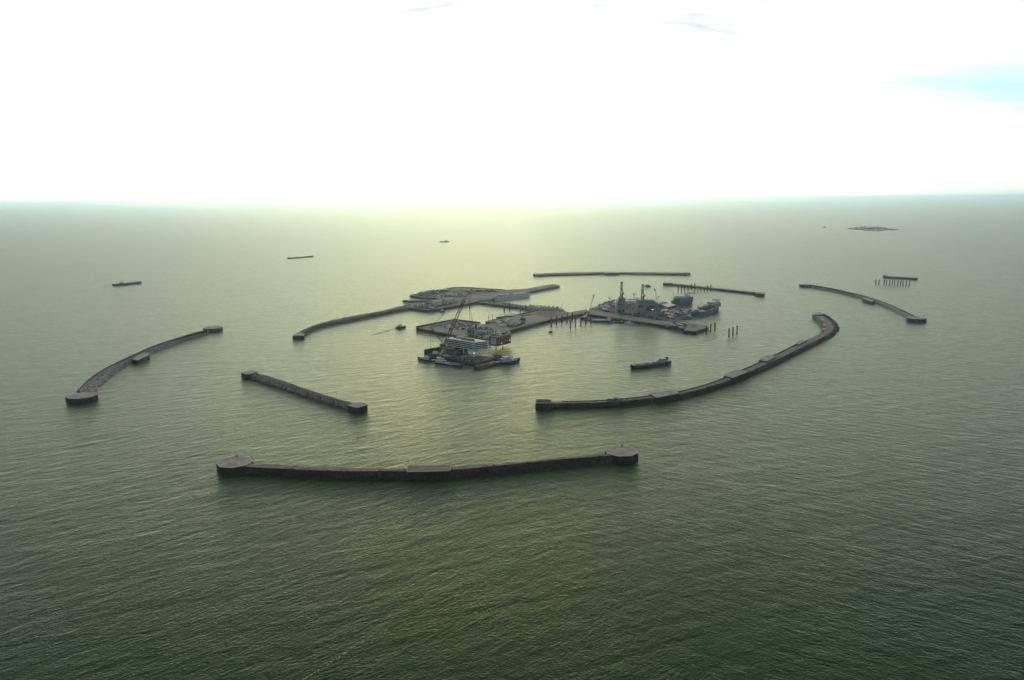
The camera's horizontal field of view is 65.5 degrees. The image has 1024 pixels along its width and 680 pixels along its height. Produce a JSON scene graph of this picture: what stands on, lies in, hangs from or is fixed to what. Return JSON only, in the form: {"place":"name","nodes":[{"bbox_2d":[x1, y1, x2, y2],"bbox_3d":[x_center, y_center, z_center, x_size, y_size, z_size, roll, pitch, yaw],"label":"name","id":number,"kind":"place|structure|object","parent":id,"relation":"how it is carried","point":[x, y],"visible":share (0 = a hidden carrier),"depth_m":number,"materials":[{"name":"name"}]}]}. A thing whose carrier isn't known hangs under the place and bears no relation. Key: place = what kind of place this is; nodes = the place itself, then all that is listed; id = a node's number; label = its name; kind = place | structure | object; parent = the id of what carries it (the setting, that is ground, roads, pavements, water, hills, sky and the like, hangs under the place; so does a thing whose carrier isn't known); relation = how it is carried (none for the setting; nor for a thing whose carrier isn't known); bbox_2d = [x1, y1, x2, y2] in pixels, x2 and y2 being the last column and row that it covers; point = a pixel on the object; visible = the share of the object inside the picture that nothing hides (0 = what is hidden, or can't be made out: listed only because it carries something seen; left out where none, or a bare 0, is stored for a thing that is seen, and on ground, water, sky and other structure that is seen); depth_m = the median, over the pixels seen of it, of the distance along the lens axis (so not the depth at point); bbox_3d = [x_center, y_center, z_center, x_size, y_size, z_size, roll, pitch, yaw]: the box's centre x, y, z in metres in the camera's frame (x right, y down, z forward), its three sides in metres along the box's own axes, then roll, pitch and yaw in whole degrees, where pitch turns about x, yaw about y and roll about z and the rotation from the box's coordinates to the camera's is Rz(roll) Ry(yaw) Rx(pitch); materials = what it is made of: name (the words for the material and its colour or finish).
{"place":"outdoors","nodes":[
{"label":"outdoors","id":0,"kind":"place"},
{"bbox_2d":[0,197,1023,679],"bbox_3d":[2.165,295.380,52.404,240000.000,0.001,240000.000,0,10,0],"label":"sea","id":1,"kind":"structure","parent":0,"point":[864,521],"depth_m":976.87,"materials":[{"name":"liquid"}]},
{"bbox_2d":[112,279,141,285],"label":"cargo ship","id":2,"kind":"object","parent":1,"relation":"on","point":[121,283],"visible":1,"depth_m":2902.08,"materials":[{"name":"blue paint"}]},
{"bbox_2d":[65,326,222,404],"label":"breakwater","id":3,"kind":"object","parent":1,"relation":"in","point":[86,391],"visible":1,"depth_m":1434.02,"materials":[{"name":"concrete"}]},
{"bbox_2d":[287,256,312,258],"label":"barge","id":4,"kind":"object","parent":1,"relation":"on","point":[298,257],"visible":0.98,"depth_m":4199.86,"materials":[{"name":"black metal"}]},
{"bbox_2d":[241,370,367,413],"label":"breakwater","id":5,"kind":"object","parent":1,"relation":"in","point":[358,407],"visible":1,"depth_m":1239.13,"materials":[{"name":"concrete"}]},
{"bbox_2d":[292,303,411,339],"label":"breakwater","id":6,"kind":"object","parent":1,"relation":"in","point":[301,334],"visible":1,"depth_m":1993.19,"materials":[{"name":"concrete"}]},
{"bbox_2d":[395,324,405,328],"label":"tugboat","id":7,"kind":"object","parent":1,"relation":"on","point":[400,326],"visible":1,"depth_m":1881.37,"materials":[{"name":"grey paint"}]},
{"bbox_2d":[402,298,433,301],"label":"barge","id":8,"kind":"object","parent":1,"relation":"on","point":[405,300],"visible":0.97,"depth_m":2358.11,"materials":[{"name":"blue paint"}]},
{"bbox_2d":[216,446,637,479],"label":"breakwater","id":9,"kind":"object","parent":1,"relation":"in","point":[232,466],"visible":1,"depth_m":882.32,"materials":[{"name":"concrete"}]},
{"bbox_2d":[417,354,436,361],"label":"tugboat","id":10,"kind":"object","parent":1,"relation":"on","point":[425,358],"visible":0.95,"depth_m":1496.39,"materials":[{"name":"blue paint"}]},
{"bbox_2d":[434,356,463,367],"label":"workboat","id":11,"kind":"object","parent":1,"relation":"on","point":[440,360],"visible":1,"depth_m":1459.39,"materials":[{"name":"blue paint"}]},
{"bbox_2d":[424,346,497,366],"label":"construction barge","id":12,"kind":"object","parent":1,"relation":"on","point":[427,352],"visible":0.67,"depth_m":1506.05,"materials":[{"name":"blue paint"}]},
{"bbox_2d":[440,347,454,351],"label":"deck house","id":13,"kind":"structure","parent":12,"relation":"on","point":[448,348],"depth_m":1543.98,"materials":[{"name":"red paint"}]},
{"bbox_2d":[429,291,472,353],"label":"derrick crane","id":14,"kind":"object","parent":12,"relation":"on","point":[444,344],"visible":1,"depth_m":1523.64,"materials":[{"name":"red paint"}]},
{"bbox_2d":[446,350,457,354],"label":"deck house","id":15,"kind":"structure","parent":12,"relation":"on","point":[451,352],"depth_m":1525.56,"materials":[{"name":"red paint"}]},
{"bbox_2d":[442,336,488,354],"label":"living quarters","id":16,"kind":"structure","parent":12,"relation":"on","point":[470,344],"depth_m":1533.84,"materials":[{"name":"blue paint"}]},
{"bbox_2d":[470,355,476,361],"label":"winch house","id":17,"kind":"structure","parent":12,"relation":"on","point":[473,358],"depth_m":1456.78,"materials":[{"name":"beige paint"}]},
{"bbox_2d":[473,361,494,369],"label":"barge","id":18,"kind":"object","parent":1,"relation":"on","point":[484,365],"visible":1,"depth_m":1434.77,"materials":[{"name":"red paint"}]},
{"bbox_2d":[409,284,559,312],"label":"artificial island","id":19,"kind":"structure","parent":1,"relation":"on","point":[472,298],"depth_m":2452.77,"materials":[{"name":"concrete"}]},
{"bbox_2d":[486,354,501,360],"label":"barge","id":20,"kind":"object","parent":1,"relation":"on","point":[496,356],"visible":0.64,"depth_m":1493.00,"materials":[{"name":"grey paint"}]},
{"bbox_2d":[489,329,510,349],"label":"jackup platform","id":21,"kind":"structure","parent":1,"relation":"in","point":[496,339],"depth_m":1621.68,"materials":[{"name":"red paint"}]},
{"bbox_2d":[485,314,516,323],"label":"spud barge","id":22,"kind":"object","parent":1,"relation":"on","point":[500,317],"visible":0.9,"depth_m":1984.97,"materials":[{"name":"metal"}]},
{"bbox_2d":[416,309,586,340],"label":"artificial island","id":23,"kind":"structure","parent":1,"relation":"on","point":[536,317],"depth_m":1906.64,"materials":[{"name":"concrete"}]},
{"bbox_2d":[464,324,488,339],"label":"process plant","id":24,"kind":"object","parent":23,"relation":"on","point":[478,332],"visible":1,"depth_m":1701.84,"materials":[{"name":"metal"}]},
{"bbox_2d":[493,355,519,365],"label":"supply vessel","id":25,"kind":"object","parent":1,"relation":"on","point":[506,360],"visible":0.99,"depth_m":1465.81,"materials":[{"name":"blue paint"}]},
{"bbox_2d":[492,292,529,300],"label":"accommodation barge","id":26,"kind":"object","parent":1,"relation":"on","point":[499,297],"visible":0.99,"depth_m":2417.85,"materials":[{"name":"blue paint"}]},
{"bbox_2d":[478,300,563,311],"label":"causeway","id":27,"kind":"structure","parent":1,"relation":"in","point":[489,303],"depth_m":2244.03,"materials":[{"name":"concrete"}]},
{"bbox_2d":[524,303,564,311],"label":"hotel barge","id":28,"kind":"object","parent":1,"relation":"on","point":[541,307],"visible":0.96,"depth_m":2142.60,"materials":[{"name":"blue paint"}]},
{"bbox_2d":[592,317,612,322],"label":"supply vessel","id":29,"kind":"object","parent":1,"relation":"on","point":[608,320],"visible":1,"depth_m":1948.60,"materials":[{"name":"blue paint"}]},
{"bbox_2d":[533,272,689,276],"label":"breakwater","id":30,"kind":"object","parent":1,"relation":"in","point":[607,273],"visible":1,"depth_m":3144.00,"materials":[{"name":"concrete"}]},
{"bbox_2d":[587,299,708,333],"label":"artificial island","id":31,"kind":"structure","parent":1,"relation":"on","point":[692,328],"depth_m":1931.16,"materials":[{"name":"concrete"}]},
{"bbox_2d":[615,297,625,313],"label":"drilling building","id":32,"kind":"structure","parent":31,"relation":"on","point":[620,306],"depth_m":2035.03,"materials":[{"name":"grey paint"}]},
{"bbox_2d":[620,282,623,297],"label":"drilling derrick","id":33,"kind":"object","parent":32,"relation":"on","point":[621,290],"visible":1,"depth_m":2036.68,"materials":[{"name":"grey paint"}]},
{"bbox_2d":[625,300,635,311],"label":"rig floor","id":34,"kind":"structure","parent":31,"relation":"on","point":[632,303],"depth_m":2077.13,"materials":[{"name":"metal"}]},
{"bbox_2d":[655,300,666,306],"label":"warehouse","id":35,"kind":"structure","parent":31,"relation":"on","point":[660,302],"depth_m":2177.50,"materials":[{"name":"grey paint"}]},
{"bbox_2d":[660,303,675,309],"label":"warehouse","id":36,"kind":"structure","parent":31,"relation":"on","point":[668,306],"depth_m":2135.04,"materials":[{"name":"white paint"}]},
{"bbox_2d":[630,356,671,369],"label":"cargo ship","id":37,"kind":"object","parent":1,"relation":"on","point":[662,361],"visible":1,"depth_m":1432.06,"materials":[{"name":"blue paint"}]},
{"bbox_2d":[671,292,694,305],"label":"support vessel","id":38,"kind":"object","parent":1,"relation":"on","point":[682,300],"visible":0.99,"depth_m":2245.17,"materials":[{"name":"blue paint"}]},
{"bbox_2d":[535,312,838,409],"bbox_3d":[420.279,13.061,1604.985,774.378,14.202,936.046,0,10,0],"label":"breakwater","id":39,"kind":"object","parent":1,"relation":"in","point":[829,326],"visible":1,"depth_m":1283.40,"materials":[{"name":"concrete"}]},
{"bbox_2d":[691,298,722,316],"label":"support vessel","id":40,"kind":"object","parent":1,"relation":"on","point":[713,305],"visible":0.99,"depth_m":2074.83,"materials":[{"name":"blue paint"}]},
{"bbox_2d":[663,282,764,296],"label":"breakwater","id":41,"kind":"object","parent":1,"relation":"in","point":[761,294],"visible":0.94,"depth_m":2597.57,"materials":[{"name":"concrete"}]},
{"bbox_2d":[799,284,926,322],"bbox_3d":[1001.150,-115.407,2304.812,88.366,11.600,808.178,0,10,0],"label":"breakwater","id":42,"kind":"object","parent":1,"relation":"in","point":[909,317],"visible":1,"depth_m":2245.42,"materials":[{"name":"concrete"}]},
{"bbox_2d":[848,226,897,230],"bbox_3d":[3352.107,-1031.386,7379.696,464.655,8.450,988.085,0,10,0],"label":"artificial island","id":43,"kind":"structure","parent":1,"relation":"on","point":[868,229],"depth_m":7215.22,"materials":[{"name":"concrete"}]},
{"bbox_2d":[883,275,917,279],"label":"barge","id":44,"kind":"object","parent":1,"relation":"on","point":[895,277],"visible":1,"depth_m":2911.88,"materials":[{"name":"blue paint"}]},
{"bbox_2d":[0,0,1023,204],"label":"sky","id":45,"kind":"structure","parent":0,"point":[102,101],"materials":[{"name":"white"}]},
{"bbox_2d":[635,299,660,314],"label":"drilling building","id":46,"kind":"structure","parent":0,"point":[647,306],"depth_m":2009.42,"materials":[{"name":"grey paint"}]},
{"bbox_2d":[641,284,644,299],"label":"drilling derrick","id":47,"kind":"object","parent":46,"relation":"on","point":[642,291],"visible":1,"depth_m":2013.75,"materials":[{"name":"grey paint"}]}
]}

